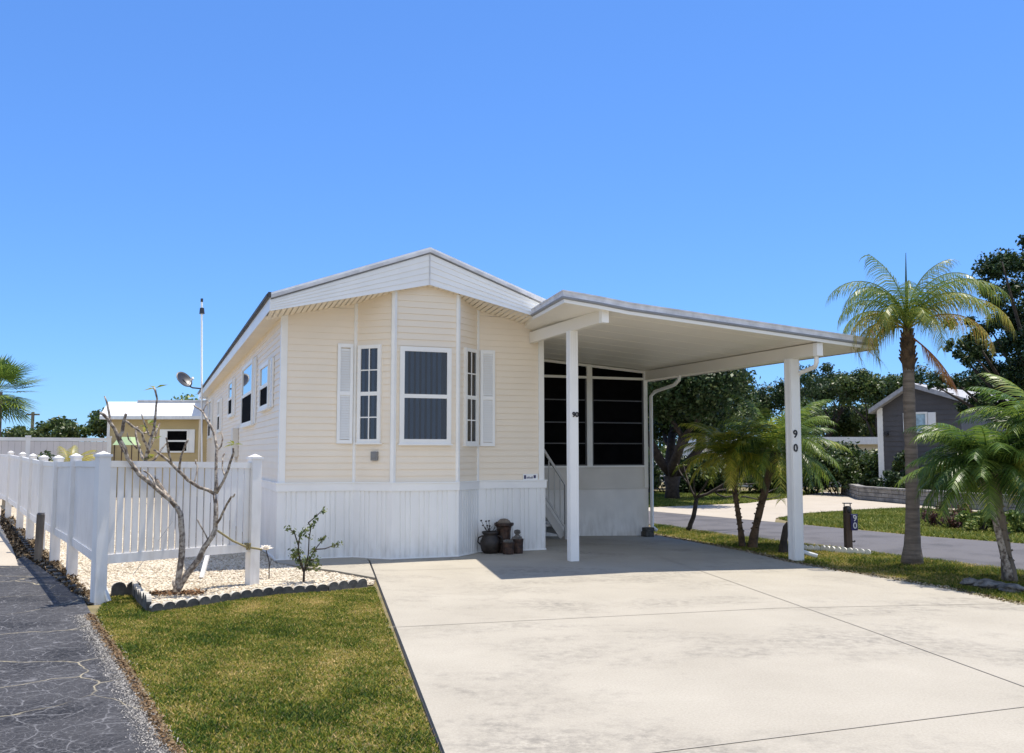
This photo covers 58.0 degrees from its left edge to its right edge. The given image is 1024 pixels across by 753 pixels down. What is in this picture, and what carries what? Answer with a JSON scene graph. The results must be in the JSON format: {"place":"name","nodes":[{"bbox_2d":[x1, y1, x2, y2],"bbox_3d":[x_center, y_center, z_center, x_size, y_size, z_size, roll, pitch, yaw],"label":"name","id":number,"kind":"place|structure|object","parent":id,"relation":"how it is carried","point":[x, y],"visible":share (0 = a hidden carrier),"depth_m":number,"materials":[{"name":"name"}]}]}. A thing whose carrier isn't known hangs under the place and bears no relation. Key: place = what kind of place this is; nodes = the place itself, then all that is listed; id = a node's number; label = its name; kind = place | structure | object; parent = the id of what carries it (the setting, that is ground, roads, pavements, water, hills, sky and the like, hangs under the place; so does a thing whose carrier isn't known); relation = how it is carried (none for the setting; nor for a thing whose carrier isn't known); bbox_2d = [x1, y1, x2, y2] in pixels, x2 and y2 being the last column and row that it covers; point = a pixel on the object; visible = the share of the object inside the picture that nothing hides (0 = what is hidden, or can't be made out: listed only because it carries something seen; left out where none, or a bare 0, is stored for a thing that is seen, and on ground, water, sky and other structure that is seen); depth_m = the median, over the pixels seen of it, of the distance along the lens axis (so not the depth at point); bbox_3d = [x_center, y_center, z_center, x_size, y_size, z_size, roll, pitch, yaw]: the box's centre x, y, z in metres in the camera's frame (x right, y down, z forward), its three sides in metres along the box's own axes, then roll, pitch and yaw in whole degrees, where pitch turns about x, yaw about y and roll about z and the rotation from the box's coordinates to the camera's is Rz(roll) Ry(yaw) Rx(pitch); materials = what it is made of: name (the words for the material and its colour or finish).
{"place":"outdoors","nodes":[
{"label":"outdoors","id":0,"kind":"place"},
{"bbox_2d":[0,499,17,565],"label":"pad","id":1,"kind":"object","parent":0,"point":[7,556],"visible":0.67,"depth_m":14.85,"materials":[{"name":"concrete"}]},
{"bbox_2d":[0,557,178,752],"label":"road","id":2,"kind":"structure","parent":0,"point":[57,695],"depth_m":6.52,"materials":[{"name":"asphalt"}]},
{"bbox_2d":[68,613,192,752],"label":"pale grit","id":3,"kind":"object","parent":2,"relation":"on","point":[88,628],"visible":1,"depth_m":6.21,"materials":[{"name":"gravel"}]},
{"bbox_2d":[84,613,190,752],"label":"dry grass litter","id":4,"kind":"object","parent":2,"relation":"on","point":[105,634],"visible":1,"depth_m":6.22,"materials":[{"name":"plant"}]},
{"bbox_2d":[11,496,375,603],"bbox_3d":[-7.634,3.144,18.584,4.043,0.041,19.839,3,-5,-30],"label":"gravel","id":5,"kind":"structure","parent":0,"point":[283,574],"depth_m":12.19,"materials":[{"name":"gravel"}]},
{"bbox_2d":[0,499,91,603],"bbox_3d":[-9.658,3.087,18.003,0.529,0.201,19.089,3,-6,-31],"label":"leaf litter","id":6,"kind":"object","parent":5,"relation":"on","point":[10,533],"visible":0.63,"depth_m":14.44,"materials":[{"name":"plant"}]},
{"bbox_2d":[34,513,44,559],"bbox_3d":[-7.065,2.416,13.804,0.100,0.745,0.100,3,-5,-17],"label":"wooden post","id":7,"kind":"object","parent":6,"relation":"on","point":[39,535],"visible":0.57,"depth_m":13.76,"materials":[{"name":"wood"}]},
{"bbox_2d":[50,445,95,461],"bbox_3d":[-13.824,3.076,28.808,2.381,1.888,2.350,0,-5,0],"label":"yellow palm","id":8,"kind":"object","parent":5,"relation":"on","point":[90,456],"visible":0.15,"depth_m":29.13,"materials":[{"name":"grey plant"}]},
{"bbox_2d":[113,437,139,460],"bbox_3d":[-13.520,3.191,32.347,0.700,2.138,0.700,0,-5,0],"label":"patio table","id":9,"kind":"object","parent":5,"relation":"on","point":[126,441],"visible":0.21,"depth_m":32.16,"materials":[{"name":"green"}]},
{"bbox_2d":[99,385,239,591],"bbox_3d":[-3.843,1.255,10.505,1.504,2.335,0.853,1,-5,-14],"label":"frangipani tree","id":10,"kind":"object","parent":5,"relation":"on","point":[179,582],"visible":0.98,"depth_m":10.39,"materials":[{"name":"grey plant"}]},
{"bbox_2d":[149,598,197,611],"bbox_3d":[-3.518,2.392,9.616,0.050,0.119,0.540,-1,-4,39],"label":"edging block","id":11,"kind":"object","parent":5,"relation":"on","point":[181,603],"depth_m":9.58,"materials":[{"name":"concrete"}]},
{"bbox_2d":[149,588,206,596],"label":"fallen leaves","id":12,"kind":"object","parent":5,"relation":"on","point":[170,592],"visible":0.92,"depth_m":10.48,"materials":[{"name":"plant"}]},
{"bbox_2d":[199,298,204,461],"bbox_3d":[-10.613,0.745,31.545,0.285,6.885,0.180,0,-5,0],"label":"antenna mast","id":13,"kind":"object","parent":5,"relation":"on","point":[201,312],"visible":0.89,"depth_m":31.59,"materials":[{"name":"white metal"}]},
{"bbox_2d":[199,555,209,578],"bbox_3d":[-3.966,2.422,11.940,0.045,0.355,0.286,0,-5,1],"label":"prop stake","id":14,"kind":"object","parent":5,"relation":"on","point":[204,566],"visible":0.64,"depth_m":11.89,"materials":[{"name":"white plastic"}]},
{"bbox_2d":[260,545,273,578],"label":"garden flower","id":15,"kind":"object","parent":5,"relation":"on","point":[266,547],"visible":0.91,"depth_m":11.81,"materials":[{"name":"white plant"}]},
{"bbox_2d":[284,506,342,581],"bbox_3d":[-2.481,2.074,11.458,0.701,0.943,0.531,0,-5,0],"label":"shrub","id":16,"kind":"object","parent":5,"relation":"on","point":[296,554],"visible":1,"depth_m":11.42,"materials":[{"name":"green plant"}]},
{"bbox_2d":[95,585,441,752],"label":"grass","id":17,"kind":"structure","parent":0,"point":[296,629],"depth_m":6.84,"materials":[{"name":"plant"}]},
{"bbox_2d":[275,557,374,579],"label":"path","id":18,"kind":"structure","parent":0,"point":[358,567],"depth_m":13.06,"materials":[{"name":"concrete"}]},
{"bbox_2d":[0,0,1023,445],"label":"sky","id":19,"kind":"structure","parent":0,"point":[742,159],"materials":[{"name":"blue"}]},
{"bbox_2d":[16,483,1023,752],"bbox_3d":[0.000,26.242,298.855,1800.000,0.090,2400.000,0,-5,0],"label":"ground","id":20,"kind":"structure","parent":0,"point":[96,607],"depth_m":6.83,"materials":[{"name":"plant"}]},
{"bbox_2d":[1,424,46,451],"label":"broadleaf tree","id":21,"kind":"object","parent":20,"relation":"on","point":[19,431],"visible":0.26,"depth_m":46.82,"materials":[{"name":"green plant"}]},
{"bbox_2d":[0,354,51,436],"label":"cabbage palm","id":22,"kind":"object","parent":20,"relation":"on","point":[9,372],"visible":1,"depth_m":36.03,"materials":[{"name":"green plant"}]},
{"bbox_2d":[35,449,54,460],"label":"bush","id":23,"kind":"object","parent":20,"relation":"on","point":[49,454],"visible":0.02,"depth_m":29.92,"materials":[{"name":"green plant"}]},
{"bbox_2d":[0,435,111,498],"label":"privacy fence","id":24,"kind":"object","parent":20,"relation":"on","point":[27,445],"visible":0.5,"depth_m":32.45,"materials":[{"name":"white plastic"}]},
{"bbox_2d":[32,407,106,451],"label":"broadleaf tree","id":25,"kind":"object","parent":20,"relation":"on","point":[62,427],"visible":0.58,"depth_m":44.47,"materials":[{"name":"green plant"}]},
{"bbox_2d":[111,580,140,595],"bbox_3d":[-4.408,2.423,10.552,0.320,0.167,0.050,3,-5,-30],"label":"edging block","id":26,"kind":"object","parent":20,"relation":"on","point":[119,588],"depth_m":10.51,"materials":[{"name":"concrete"}]},
{"bbox_2d":[0,451,263,604],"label":"picket fence","id":27,"kind":"object","parent":20,"relation":"on","point":[73,499],"visible":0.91,"depth_m":10.98,"materials":[{"name":"white plastic"}]},
{"bbox_2d":[217,530,261,549],"bbox_3d":[-3.198,1.933,10.881,0.265,0.309,0.812,0,-5,4],"label":"rope","id":28,"kind":"object","parent":27,"relation":"attached to","point":[249,547],"visible":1,"depth_m":11.16,"materials":[{"name":"brown"}]},
{"bbox_2d":[138,589,145,605],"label":"edging block","id":29,"kind":"object","parent":20,"relation":"on","point":[140,593],"depth_m":9.83,"materials":[{"name":"concrete"}]},
{"bbox_2d":[142,592,151,610],"bbox_3d":[-3.791,2.334,9.588,0.050,0.167,0.320,3,-5,-29],"label":"edging block","id":30,"kind":"object","parent":20,"relation":"on","point":[146,600],"depth_m":9.49,"materials":[{"name":"concrete"}]},
{"bbox_2d":[99,400,207,495],"bbox_3d":[-12.768,2.986,38.410,4.522,3.541,9.750,0,-5,0],"label":"mobile home","id":31,"kind":"object","parent":20,"relation":"on","point":[180,422],"visible":0.41,"depth_m":33.90,"materials":[{"name":"yellow"}]},
{"bbox_2d":[165,429,188,452],"bbox_3d":[-12.288,2.366,33.879,0.840,0.853,0.058,0,-5,0],"label":"window","id":32,"kind":"structure","parent":31,"relation":"in","point":[176,438],"depth_m":33.88,"materials":[{"name":"glass"}]},
{"bbox_2d":[171,393,199,399],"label":"bush","id":33,"kind":"object","parent":20,"relation":"on","point":[187,396],"depth_m":43.87,"materials":[{"name":"green plant"}]},
{"bbox_2d":[197,591,240,605],"bbox_3d":[-3.186,2.425,10.046,0.050,0.119,0.540,-3,-6,35],"label":"edging block","id":34,"kind":"object","parent":20,"relation":"on","point":[214,598],"depth_m":10.01,"materials":[{"name":"concrete"}]},
{"bbox_2d":[239,586,283,598],"bbox_3d":[-2.835,2.453,10.460,0.540,0.119,0.050,5,-5,-44],"label":"edging block","id":35,"kind":"object","parent":20,"relation":"on","point":[262,592],"depth_m":10.44,"materials":[{"name":"concrete"}]},
{"bbox_2d":[283,583,327,593],"bbox_3d":[-2.416,2.488,10.761,0.540,0.119,0.050,2,-3,-25],"label":"edging block","id":36,"kind":"object","parent":20,"relation":"on","point":[305,589],"depth_m":10.74,"materials":[{"name":"concrete"}]},
{"bbox_2d":[327,578,366,590],"bbox_3d":[-1.974,2.501,11.066,0.540,0.119,0.050,4,-10,-43],"label":"edging block","id":37,"kind":"object","parent":20,"relation":"on","point":[350,584],"depth_m":11.04,"materials":[{"name":"concrete"}]},
{"bbox_2d":[369,561,442,752],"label":"driveway edge gap","id":38,"kind":"object","parent":20,"relation":"on","point":[437,740],"visible":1,"depth_m":6.66,"materials":[{"name":"black"}]},
{"bbox_2d":[197,247,648,560],"bbox_3d":[-4.161,1.404,25.963,8.016,4.895,24.275,2,-5,-21],"label":"mobile home","id":39,"kind":"object","parent":20,"relation":"on","point":[411,405],"visible":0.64,"depth_m":14.39,"materials":[{"name":"beige plastic"}]},
{"bbox_2d":[176,372,200,388],"bbox_3d":[-10.549,0.118,30.072,0.684,0.580,0.534,-1,-5,11],"label":"satellite dish","id":40,"kind":"object","parent":39,"relation":"attached to","point":[184,379],"visible":1,"depth_m":30.13,"materials":[{"name":"grey"}]},
{"bbox_2d":[207,399,211,438],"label":"window","id":41,"kind":"structure","parent":39,"relation":"in","point":[209,404],"depth_m":31.76,"materials":[{"name":"white"}]},
{"bbox_2d":[216,398,220,432],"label":"window","id":42,"kind":"structure","parent":39,"relation":"in","point":[218,401],"depth_m":27.08,"materials":[{"name":"white"}]},
{"bbox_2d":[226,379,233,418],"bbox_3d":[-6.987,0.563,22.940,0.090,0.925,1.340,2,-5,-21],"label":"window","id":43,"kind":"structure","parent":39,"relation":"in","point":[230,384],"depth_m":22.88,"materials":[{"name":"white"}]},
{"bbox_2d":[239,358,254,427],"bbox_3d":[-5.373,0.379,18.740,0.090,1.285,2.340,2,-5,-21],"label":"window","id":44,"kind":"structure","parent":39,"relation":"in","point":[247,371],"depth_m":18.60,"materials":[{"name":"white"}]},
{"bbox_2d":[257,359,270,411],"bbox_3d":[-4.215,0.177,15.737,0.090,0.815,1.390,2,-5,-21],"label":"window","id":45,"kind":"structure","parent":39,"relation":"in","point":[264,370],"depth_m":15.65,"materials":[{"name":"white"}]},
{"bbox_2d":[355,344,381,443],"bbox_3d":[-2.201,0.277,14.215,0.444,1.532,0.070,-2,-5,21],"label":"window","id":46,"kind":"structure","parent":39,"relation":"in","point":[369,366],"depth_m":14.22,"materials":[{"name":"white"}]},
{"bbox_2d":[398,346,452,444],"bbox_3d":[-1.330,0.303,14.249,0.860,1.516,0.070,2,-5,-21],"label":"window","id":47,"kind":"structure","parent":39,"relation":"in","point":[425,379],"depth_m":14.26,"materials":[{"name":"white"}]},
{"bbox_2d":[463,347,479,445],"bbox_3d":[-0.651,0.333,14.800,0.070,1.567,0.451,-2,-5,26],"label":"window","id":48,"kind":"structure","parent":39,"relation":"in","point":[470,400],"depth_m":14.78,"materials":[{"name":"white"}]},
{"bbox_2d":[1,436,848,461],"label":"distant trees","id":49,"kind":"object","parent":20,"relation":"on","point":[662,449],"depth_m":80.79,"materials":[{"name":"green plant"}]},
{"bbox_2d":[648,453,714,492],"bbox_3d":[6.632,4.196,38.844,3.710,2.007,2.619,0,-5,0],"label":"hedge bush","id":50,"kind":"object","parent":20,"relation":"on","point":[683,484],"visible":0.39,"depth_m":38.17,"materials":[{"name":"green plant"}]},
{"bbox_2d":[647,368,762,498],"bbox_3d":[5.853,1.643,34.146,8.498,5.919,9.315,-3,-5,30],"label":"oak tree","id":51,"kind":"object","parent":20,"relation":"on","point":[703,399],"visible":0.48,"depth_m":31.30,"materials":[{"name":"green plant"}]},
{"bbox_2d":[675,464,779,529],"bbox_3d":[4.919,2.590,20.370,2.474,1.626,1.551,0,-5,0],"label":"frangipani tree","id":52,"kind":"object","parent":20,"relation":"on","point":[694,510],"visible":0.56,"depth_m":20.18,"materials":[{"name":"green plant"}]},
{"bbox_2d":[672,419,783,545],"bbox_3d":[3.940,1.947,16.828,1.944,2.364,1.968,0,-5,0],"label":"date palm","id":53,"kind":"object","parent":20,"relation":"on","point":[721,445],"visible":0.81,"depth_m":16.70,"materials":[{"name":"plant"}]},
{"bbox_2d":[648,490,820,506],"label":"grass","id":54,"kind":"structure","parent":20,"relation":"on","point":[686,499],"depth_m":33.10,"materials":[{"name":"plant"}]},
{"bbox_2d":[696,452,785,492],"bbox_3d":[9.443,4.003,38.803,3.946,2.371,2.612,0,-5,0],"label":"hedge bush","id":55,"kind":"object","parent":20,"relation":"on","point":[718,481],"visible":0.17,"depth_m":38.21,"materials":[{"name":"green plant"}]},
{"bbox_2d":[693,384,829,436],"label":"broadleaf tree","id":56,"kind":"object","parent":20,"relation":"on","point":[742,412],"visible":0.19,"depth_m":48.61,"materials":[{"name":"green plant"}]},
{"bbox_2d":[726,440,819,492],"bbox_3d":[10.736,3.612,38.156,3.878,2.571,2.660,-2,-5,25],"label":"hedge bush","id":57,"kind":"object","parent":20,"relation":"on","point":[745,482],"visible":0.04,"depth_m":37.81,"materials":[{"name":"green plant"}]},
{"bbox_2d":[702,394,851,547],"bbox_3d":[4.845,1.703,16.771,2.495,2.863,2.547,-3,-6,32],"label":"date palm","id":58,"kind":"object","parent":20,"relation":"on","point":[776,436],"visible":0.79,"depth_m":16.54,"materials":[{"name":"plant"}]},
{"bbox_2d":[677,437,877,486],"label":"mobile home","id":59,"kind":"object","parent":20,"relation":"on","point":[869,443],"visible":0.11,"depth_m":45.91,"materials":[{"name":"white metal"}]},
{"bbox_2d":[778,522,787,553],"bbox_3d":[4.622,2.760,15.734,0.194,0.570,0.176,-4,-6,37],"label":"palm stump","id":60,"kind":"object","parent":20,"relation":"on","point":[783,546],"visible":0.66,"depth_m":15.69,"materials":[{"name":"plant"}]},
{"bbox_2d":[755,373,847,420],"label":"pine tree","id":61,"kind":"object","parent":20,"relation":"on","point":[812,391],"visible":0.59,"depth_m":50.95,"materials":[{"name":"green plant"}]},
{"bbox_2d":[777,435,832,493],"bbox_3d":[12.234,3.671,38.248,3.413,2.607,2.780,0,-5,0],"label":"hedge bush","id":62,"kind":"object","parent":20,"relation":"on","point":[805,489],"visible":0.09,"depth_m":38.00,"materials":[{"name":"green plant"}]},
{"bbox_2d":[820,545,834,551],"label":"edging block","id":63,"kind":"object","parent":20,"relation":"on","point":[828,548],"depth_m":15.92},
{"bbox_2d":[799,362,858,436],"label":"pine tree","id":64,"kind":"object","parent":20,"relation":"on","point":[826,368],"visible":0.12,"depth_m":54.62,"materials":[{"name":"green plant"}]},
{"bbox_2d":[805,438,866,493],"bbox_3d":[13.597,3.745,37.900,3.630,2.415,2.754,0,-5,0],"label":"hedge bush","id":65,"kind":"object","parent":20,"relation":"on","point":[859,453],"visible":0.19,"depth_m":37.25,"materials":[{"name":"green plant"}]},
{"bbox_2d":[654,523,1023,604],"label":"grass","id":66,"kind":"structure","parent":20,"relation":"on","point":[940,571],"depth_m":13.97,"materials":[{"name":"plant"}]},
{"bbox_2d":[835,547,851,553],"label":"edging block","id":67,"kind":"object","parent":20,"relation":"on","point":[843,549],"depth_m":15.69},
{"bbox_2d":[817,403,876,436],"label":"broadleaf tree","id":68,"kind":"object","parent":20,"relation":"on","point":[847,427],"visible":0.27,"depth_m":56.37,"materials":[{"name":"green plant"}]},
{"bbox_2d":[842,503,857,548],"bbox_3d":[5.854,2.624,15.985,0.215,0.868,0.162,1,-5,-7],"label":"number post","id":69,"kind":"object","parent":20,"relation":"on","point":[850,521],"visible":0.98,"depth_m":15.94,"materials":[{"name":"black"}]},
{"bbox_2d":[823,444,881,489],"bbox_3d":[13.993,3.782,36.235,3.188,2.387,2.829,0,-5,0],"label":"hedge bush","id":70,"kind":"object","parent":20,"relation":"on","point":[850,473],"visible":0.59,"depth_m":36.00,"materials":[{"name":"green plant"}]},
{"bbox_2d":[820,367,902,436],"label":"broadleaf tree","id":71,"kind":"object","parent":20,"relation":"on","point":[870,389],"visible":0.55,"depth_m":49.80,"materials":[{"name":"green plant"}]},
{"bbox_2d":[852,548,870,553],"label":"edging block","id":72,"kind":"object","parent":20,"relation":"on","point":[863,551],"depth_m":15.50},
{"bbox_2d":[825,253,1015,565],"bbox_3d":[6.314,0.496,14.333,2.767,4.911,2.262,0,-5,0],"label":"queen palm","id":73,"kind":"object","parent":20,"relation":"on","point":[908,316],"visible":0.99,"depth_m":14.26,"materials":[{"name":"green plant"}]},
{"bbox_2d":[868,383,1015,494],"bbox_3d":[19.026,2.688,38.117,3.493,4.265,12.350,-4,-6,44],"label":"mobile home","id":74,"kind":"object","parent":20,"relation":"on","point":[933,406],"visible":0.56,"depth_m":34.23,"materials":[{"name":"grey"}]},
{"bbox_2d":[916,412,927,432],"bbox_3d":[14.987,1.688,33.919,0.545,0.765,0.060,-4,-6,44],"label":"window","id":75,"kind":"structure","parent":74,"relation":"in","point":[921,417],"depth_m":33.88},
{"bbox_2d":[920,501,972,527],"bbox_3d":[9.952,3.166,21.032,1.139,0.659,0.895,0,-5,0],"label":"red shrub","id":76,"kind":"object","parent":20,"relation":"on","point":[950,523],"visible":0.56,"depth_m":21.02,"materials":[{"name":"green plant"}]},
{"bbox_2d":[894,417,1023,582],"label":"date palm","id":77,"kind":"object","parent":20,"relation":"on","point":[954,469],"visible":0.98,"depth_m":12.14,"materials":[{"name":"green plant"}]},
{"bbox_2d":[897,358,1023,397],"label":"broadleaf tree","id":78,"kind":"object","parent":20,"relation":"on","point":[929,376],"visible":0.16,"depth_m":47.69,"materials":[{"name":"green plant"}]},
{"bbox_2d":[960,577,977,586],"bbox_3d":[5.927,2.638,11.817,0.380,0.129,0.244,-1,-5,16],"label":"rock","id":79,"kind":"object","parent":20,"relation":"on","point":[969,581],"visible":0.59,"depth_m":11.76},
{"bbox_2d":[954,510,991,531],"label":"ground shrub","id":80,"kind":"object","parent":20,"relation":"on","point":[972,524],"visible":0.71,"depth_m":19.87,"materials":[{"name":"green plant"}]},
{"bbox_2d":[927,234,1023,428],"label":"oak tree","id":81,"kind":"object","parent":20,"relation":"on","point":[999,266],"visible":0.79,"depth_m":25.11,"materials":[{"name":"green plant"}]},
{"bbox_2d":[973,578,1004,589],"bbox_3d":[6.012,2.619,11.602,0.341,0.161,0.285,2,-5,-19],"label":"rock","id":82,"kind":"object","parent":20,"relation":"on","point":[986,583],"visible":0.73,"depth_m":11.54,"materials":[{"name":"stone"}]},
{"bbox_2d":[955,373,1023,509],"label":"date palm","id":83,"kind":"object","parent":20,"relation":"on","point":[1016,410],"visible":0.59,"depth_m":12.49,"materials":[{"name":"green plant"}]},
{"bbox_2d":[985,509,1023,532],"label":"ground shrub","id":84,"kind":"object","parent":20,"relation":"on","point":[1011,516],"visible":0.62,"depth_m":19.40,"materials":[{"name":"green plant"}]},
{"bbox_2d":[998,583,1023,592],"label":"rock","id":85,"kind":"object","parent":20,"relation":"on","point":[1010,587],"visible":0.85,"depth_m":11.21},
{"bbox_2d":[367,534,1023,752],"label":"driveway","id":86,"kind":"structure","parent":0,"point":[651,679],"depth_m":7.37,"materials":[{"name":"concrete"}]},
{"bbox_2d":[477,520,502,553],"bbox_3d":[-0.348,2.547,14.714,0.350,0.534,0.345,4,-6,-41],"label":"plant pot","id":87,"kind":"object","parent":86,"relation":"on","point":[489,543],"visible":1,"depth_m":14.62,"materials":[{"name":"ceramic"}]},
{"bbox_2d":[494,518,513,552],"bbox_3d":[-0.129,2.553,14.833,0.312,0.541,0.312,0,-5,0],"label":"wooden planter","id":88,"kind":"object","parent":86,"relation":"on","point":[505,531],"visible":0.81,"depth_m":14.74,"materials":[{"name":"brown wood"}]},
{"bbox_2d":[502,539,514,554],"bbox_3d":[-0.058,2.691,14.581,0.198,0.226,0.198,0,-5,0],"label":"wooden tub","id":89,"kind":"object","parent":86,"relation":"on","point":[508,546],"visible":1,"depth_m":14.50,"materials":[{"name":"brown wood"}]},
{"bbox_2d":[511,536,523,553],"bbox_3d":[0.085,2.681,14.712,0.198,0.266,0.198,0,-5,0],"label":"wooden tub","id":90,"kind":"object","parent":86,"relation":"on","point":[518,546],"visible":0.94,"depth_m":14.63,"materials":[{"name":"brown wood"}]},
{"bbox_2d":[544,449,566,538],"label":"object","id":91,"kind":"structure","parent":86,"relation":"on","point":[552,525],"depth_m":17.38,"materials":[{"name":"white"}]},
{"bbox_2d":[641,527,654,536],"bbox_3d":[2.737,3.129,18.580,0.216,0.186,0.192,2,-5,-27],"label":"concrete block","id":92,"kind":"object","parent":86,"relation":"on","point":[647,531],"depth_m":18.51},
{"bbox_2d":[397,603,998,626],"bbox_3d":[2.171,2.409,9.363,6.857,0.075,0.014,1,-5,-15],"label":"driveway joint","id":93,"kind":"object","parent":86,"relation":"on","point":[683,612],"visible":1,"depth_m":9.24,"materials":[{"name":"beige"}]},
{"bbox_2d":[525,290,878,560],"bbox_3d":[0.976,1.278,19.184,5.425,3.994,12.492,2,-5,-21],"label":"carport","id":94,"kind":"object","parent":86,"relation":"on","point":[572,329],"visible":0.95,"depth_m":14.52,"materials":[{"name":"metal"}]},
{"bbox_2d":[647,706,1023,752],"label":"driveway joint","id":95,"kind":"object","parent":86,"relation":"on","point":[830,730],"visible":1,"depth_m":5.32,"materials":[{"name":"beige"}]},
{"bbox_2d":[654,554,1023,685],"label":"driveway joint","id":96,"kind":"object","parent":86,"relation":"on","point":[868,629],"visible":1,"depth_m":8.07,"materials":[{"name":"beige"}]},
{"bbox_2d":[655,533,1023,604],"bbox_3d":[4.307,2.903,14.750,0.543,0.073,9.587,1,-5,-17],"label":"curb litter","id":97,"kind":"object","parent":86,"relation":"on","point":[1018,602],"visible":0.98,"depth_m":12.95,"materials":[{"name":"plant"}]},
{"bbox_2d":[649,492,1020,521],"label":"neighbour driveway","id":98,"kind":"structure","parent":0,"point":[814,502],"depth_m":28.55,"materials":[{"name":"concrete"}]},
{"bbox_2d":[870,470,901,487],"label":"garden bush","id":99,"kind":"object","parent":98,"relation":"on","point":[890,476],"visible":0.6,"depth_m":32.79,"materials":[{"name":"green plant"}]},
{"bbox_2d":[891,450,904,475],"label":"garden bush","id":100,"kind":"object","parent":98,"relation":"on","point":[898,465],"visible":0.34,"depth_m":33.25,"materials":[{"name":"green plant"}]},
{"bbox_2d":[891,471,923,488],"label":"garden bush","id":101,"kind":"object","parent":98,"relation":"on","point":[901,485],"visible":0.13,"depth_m":32.26,"materials":[{"name":"green plant"}]},
{"bbox_2d":[919,459,946,490],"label":"garden bush","id":102,"kind":"object","parent":98,"relation":"on","point":[933,485],"visible":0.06,"depth_m":30.68,"materials":[{"name":"green plant"}]},
{"bbox_2d":[843,484,1023,512],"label":"block wall","id":103,"kind":"structure","parent":98,"relation":"on","point":[863,492],"depth_m":31.40,"materials":[{"name":"concrete"}]},
{"bbox_2d":[649,511,1023,569],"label":"street","id":104,"kind":"structure","parent":0,"point":[978,552],"depth_m":17.90,"materials":[{"name":"asphalt"}]},
{"bbox_2d":[779,507,1023,542],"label":"grass","id":105,"kind":"structure","parent":0,"point":[889,520],"depth_m":21.66,"materials":[{"name":"plant"}]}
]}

